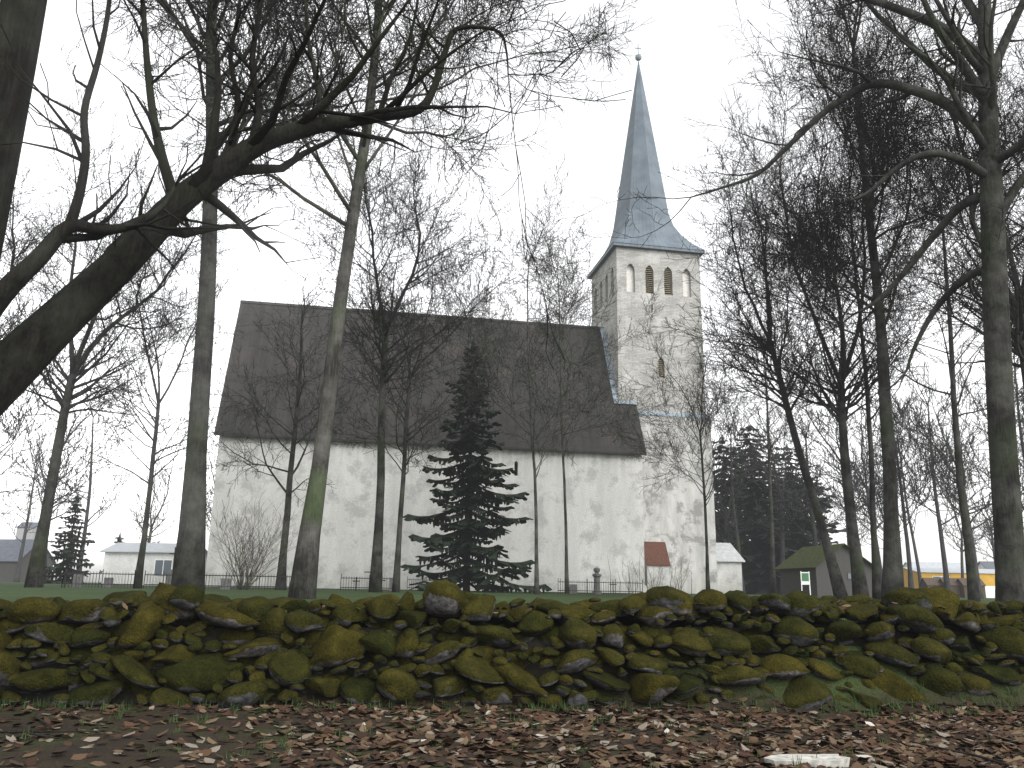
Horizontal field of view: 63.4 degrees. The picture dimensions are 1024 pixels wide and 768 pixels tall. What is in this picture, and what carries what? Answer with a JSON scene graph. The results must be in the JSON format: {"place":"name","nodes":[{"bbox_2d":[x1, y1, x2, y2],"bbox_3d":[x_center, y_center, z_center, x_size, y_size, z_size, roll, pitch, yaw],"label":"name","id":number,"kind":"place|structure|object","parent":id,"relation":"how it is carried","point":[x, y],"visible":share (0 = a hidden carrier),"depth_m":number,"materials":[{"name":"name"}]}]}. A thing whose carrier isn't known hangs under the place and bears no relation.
{"place":"outdoors","nodes":[
{"label":"outdoors","id":0,"kind":"place"},
{"bbox_2d":[15,527,36,538],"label":"tower walls","id":1,"kind":"structure","parent":0,"point":[19,533],"depth_m":148.05,"materials":[{"name":"white paint"}]},
{"bbox_2d":[16,522,37,527],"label":"tower roof","id":2,"kind":"structure","parent":1,"relation":"on","point":[33,524],"depth_m":148.94,"materials":[{"name":"grey metal"}]},
{"bbox_2d":[0,549,53,581],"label":"house walls","id":3,"kind":"structure","parent":0,"point":[7,571],"depth_m":122.03,"materials":[{"name":"grey paint"}]},
{"bbox_2d":[0,539,55,562],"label":"house roof","id":4,"kind":"structure","parent":3,"relation":"on","point":[9,550],"depth_m":124.49,"materials":[{"name":"grey metal"}]},
{"bbox_2d":[101,552,206,583],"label":"white outbuilding walls","id":5,"kind":"structure","parent":0,"point":[118,562],"depth_m":73.31,"materials":[{"name":"white paint"}]},
{"bbox_2d":[100,543,207,553],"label":"house roof","id":6,"kind":"structure","parent":5,"relation":"on","point":[150,547],"depth_m":74.57,"materials":[{"name":"grey metal"}]},
{"bbox_2d":[154,560,171,574],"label":"window pane","id":7,"kind":"structure","parent":5,"relation":"in","point":[159,567],"depth_m":73.08,"materials":[{"name":"grey glass"}]},
{"bbox_2d":[154,559,172,574],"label":"white outbuilding window frames","id":8,"kind":"structure","parent":5,"relation":"in","point":[163,564],"depth_m":73.10,"materials":[{"name":"white wood"}]},
{"bbox_2d":[205,436,742,593],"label":"church nave walls","id":9,"kind":"structure","parent":0,"point":[604,501],"depth_m":68.89,"materials":[{"name":"white paint"}]},
{"bbox_2d":[214,302,646,454],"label":"church roof","id":10,"kind":"structure","parent":9,"relation":"on","point":[263,359],"depth_m":73.28,"materials":[{"name":"tile"}]},
{"bbox_2d":[240,300,603,328],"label":"roof ridge","id":11,"kind":"structure","parent":10,"relation":"on","point":[298,305],"depth_m":77.96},
{"bbox_2d":[0,579,1023,709],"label":"stone wall","id":12,"kind":"structure","parent":0,"point":[330,634],"depth_m":10.50,"materials":[{"name":"green stone"}]},
{"bbox_2d":[0,582,1023,767],"bbox_3d":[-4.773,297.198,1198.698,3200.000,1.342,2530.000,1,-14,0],"label":"ground","id":13,"kind":"structure","parent":0,"point":[166,758],"depth_m":8.80,"materials":[{"name":"brown soil"}]},
{"bbox_2d":[44,338,552,592],"bbox_3d":[-21.700,8.520,71.042,56.591,18.824,11.011,-8,-17,33],"label":"spruce","id":14,"kind":"object","parent":13,"relation":"on","point":[472,526],"depth_m":57.38,"materials":[{"name":"green plant"}]},
{"bbox_2d":[0,0,631,415],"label":"tree","id":15,"kind":"object","parent":13,"relation":"on","point":[36,342],"visible":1,"depth_m":9.15,"materials":[{"name":"black plant"}]},
{"bbox_2d":[32,547,616,590],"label":"gravestones","id":16,"kind":"object","parent":13,"relation":"on","point":[66,574],"visible":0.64,"depth_m":37.84,"materials":[{"name":"grey stone"}]},
{"bbox_2d":[72,567,601,593],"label":"gravestones","id":17,"kind":"object","parent":13,"relation":"on","point":[596,575],"visible":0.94,"depth_m":48.94,"materials":[{"name":"grey stone"}]},
{"bbox_2d":[61,568,642,594],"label":"grave fences","id":18,"kind":"object","parent":13,"relation":"on","point":[411,587],"visible":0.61,"depth_m":47.42,"materials":[{"name":"black metal"}]},
{"bbox_2d":[104,0,712,598],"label":"grey trees","id":19,"kind":"object","parent":13,"relation":"on","point":[304,576],"visible":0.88,"depth_m":32.29,"materials":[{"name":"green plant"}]},
{"bbox_2d":[206,484,693,593],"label":"bare shrubs","id":20,"kind":"object","parent":13,"relation":"on","point":[248,563],"visible":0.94,"depth_m":46.68,"materials":[{"name":"grey plant"}]},
{"bbox_2d":[0,703,1009,766],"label":"fallen sticks","id":21,"kind":"object","parent":13,"relation":"on","point":[348,761],"visible":0.94,"depth_m":7.73,"materials":[{"name":"brown wood"}]},
{"bbox_2d":[0,0,1023,602],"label":"trees","id":22,"kind":"object","parent":13,"relation":"on","point":[880,162],"visible":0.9,"depth_m":42.18,"materials":[{"name":"grey plant"}]},
{"bbox_2d":[0,599,1023,767],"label":"fallen leaves","id":23,"kind":"object","parent":13,"relation":"on","point":[905,747],"visible":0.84,"depth_m":8.00,"materials":[{"name":"brown plant"}]},
{"bbox_2d":[0,281,1023,598],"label":"trees","id":24,"kind":"object","parent":13,"relation":"on","point":[942,459],"visible":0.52,"depth_m":86.34,"materials":[{"name":"grey plant"}]},
{"bbox_2d":[0,598,1023,767],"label":"grass tufts","id":25,"kind":"object","parent":13,"relation":"on","point":[552,708],"visible":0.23,"depth_m":9.58,"materials":[{"name":"green plant"}]},
{"bbox_2d":[607,556,691,594],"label":"bare saplings","id":26,"kind":"object","parent":13,"relation":"on","point":[639,577],"visible":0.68,"depth_m":61.69,"materials":[{"name":"grey plant"}]},
{"bbox_2d":[712,424,845,594],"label":"spruce","id":27,"kind":"object","parent":13,"relation":"on","point":[791,542],"depth_m":96.05,"materials":[{"name":"green plant"}]},
{"bbox_2d":[800,571,810,594],"bbox_3d":[21.502,14.649,60.659,0.660,1.800,0.060,1,-14,0],"label":"info board","id":28,"kind":"object","parent":13,"relation":"on","point":[805,582],"visible":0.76,"depth_m":60.66,"materials":[{"name":"white"}]},
{"bbox_2d":[801,573,808,580],"bbox_3d":[21.510,14.168,60.754,0.520,0.580,0.005,1,-14,0],"label":"info board print","id":29,"kind":"object","parent":28,"relation":"attached to","point":[805,576],"visible":1,"depth_m":60.76},
{"bbox_2d":[764,754,849,767],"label":"pale stone","id":30,"kind":"object","parent":13,"relation":"on","point":[828,760],"visible":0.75,"depth_m":6.93,"materials":[{"name":"stone"}]},
{"bbox_2d":[940,579,960,597],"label":"stack walls","id":31,"kind":"structure","parent":13,"relation":"on","point":[955,589],"depth_m":102.54,"materials":[{"name":"wood"}]},
{"bbox_2d":[939,578,959,585],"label":"shed roof","id":32,"kind":"structure","parent":31,"relation":"on","point":[953,582],"depth_m":103.17,"materials":[{"name":"brown wood"}]},
{"bbox_2d":[957,579,985,597],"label":"stack walls","id":33,"kind":"structure","parent":13,"relation":"on","point":[963,590],"depth_m":101.70,"materials":[{"name":"wood"}]},
{"bbox_2d":[956,578,985,585],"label":"stack roof","id":34,"kind":"structure","parent":33,"relation":"on","point":[963,581],"depth_m":102.31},
{"bbox_2d":[985,586,994,597],"bbox_3d":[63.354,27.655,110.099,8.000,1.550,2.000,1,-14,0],"label":"pale van","id":35,"kind":"object","parent":13,"relation":"on","point":[990,591],"visible":0.18,"depth_m":109.14,"materials":[{"name":"white paint"}]},
{"bbox_2d":[0,0,1023,581],"label":"sky","id":36,"kind":"structure","parent":0,"point":[686,57],"materials":[{"name":"white"}]},
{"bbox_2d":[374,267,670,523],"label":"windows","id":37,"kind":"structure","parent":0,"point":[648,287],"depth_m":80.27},
{"bbox_2d":[592,247,705,417],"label":"church tower","id":38,"kind":"structure","parent":0,"point":[632,360],"depth_m":79.01,"materials":[{"name":"white paint"}]},
{"bbox_2d":[587,61,704,278],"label":"church spire","id":39,"kind":"structure","parent":38,"relation":"on","point":[640,169],"depth_m":84.50,"materials":[{"name":"grey metal"}]},
{"bbox_2d":[635,43,641,60],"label":"cross finial","id":40,"kind":"object","parent":39,"relation":"on","point":[638,57],"visible":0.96,"depth_m":90.51,"materials":[{"name":"grey metal"}]},
{"bbox_2d":[626,265,689,296],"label":"blind niches","id":41,"kind":"object","parent":38,"relation":"in","point":[630,281],"visible":0.34,"depth_m":80.14,"materials":[{"name":"white paint"}]},
{"bbox_2d":[645,267,671,377],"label":"louvered openings","id":42,"kind":"object","parent":38,"relation":"in","point":[665,294],"visible":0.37,"depth_m":80.08,"materials":[{"name":"wood"}]},
{"bbox_2d":[600,328,707,417],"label":"roof flashing","id":43,"kind":"object","parent":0,"point":[602,331],"visible":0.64,"depth_m":77.11,"materials":[{"name":"grey metal"}]},
{"bbox_2d":[644,541,670,565],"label":"church buttress tiles","id":44,"kind":"object","parent":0,"point":[655,550],"visible":0.7,"depth_m":72.59,"materials":[{"name":"red tile"}]},
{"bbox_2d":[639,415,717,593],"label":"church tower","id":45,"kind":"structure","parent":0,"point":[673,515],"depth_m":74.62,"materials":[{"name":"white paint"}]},
{"bbox_2d":[716,543,744,561],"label":"annex roof","id":46,"kind":"structure","parent":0,"point":[726,552],"depth_m":77.32,"materials":[{"name":"white paint"}]},
{"bbox_2d":[780,545,871,596],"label":"grey shed walls","id":47,"kind":"structure","parent":0,"point":[820,582],"depth_m":63.20,"materials":[{"name":"grey wood"}]},
{"bbox_2d":[774,543,871,569],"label":"shed roof","id":48,"kind":"structure","parent":47,"relation":"on","point":[808,557],"depth_m":65.83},
{"bbox_2d":[920,579,941,587],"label":"stack walls","id":49,"kind":"structure","parent":0,"point":[923,584],"depth_m":104.30,"materials":[{"name":"brown wood"}]},
{"bbox_2d":[919,578,941,585],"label":"shed roof","id":50,"kind":"structure","parent":49,"relation":"on","point":[932,581],"depth_m":104.05,"materials":[{"name":"brown wood"}]},
{"bbox_2d":[903,562,965,568],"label":"building roof","id":51,"kind":"structure","parent":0,"point":[936,565],"depth_m":165.39,"materials":[{"name":"grey metal"}]},
{"bbox_2d":[903,568,994,588],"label":"yellow hall walls","id":52,"kind":"structure","parent":0,"point":[988,579],"depth_m":125.67,"materials":[{"name":"yellow paint"}]},
{"bbox_2d":[903,567,994,573],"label":"roof","id":53,"kind":"structure","parent":52,"relation":"on","point":[956,570],"depth_m":127.33,"materials":[{"name":"grey metal"}]},
{"bbox_2d":[978,563,985,568],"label":"house walls","id":54,"kind":"structure","parent":0,"point":[980,566],"depth_m":142.99,"materials":[{"name":"white paint"}]},
{"bbox_2d":[978,561,994,568],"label":"house roof","id":55,"kind":"structure","parent":54,"relation":"on","point":[988,564],"depth_m":141.93,"materials":[{"name":"grey metal"}]}
]}

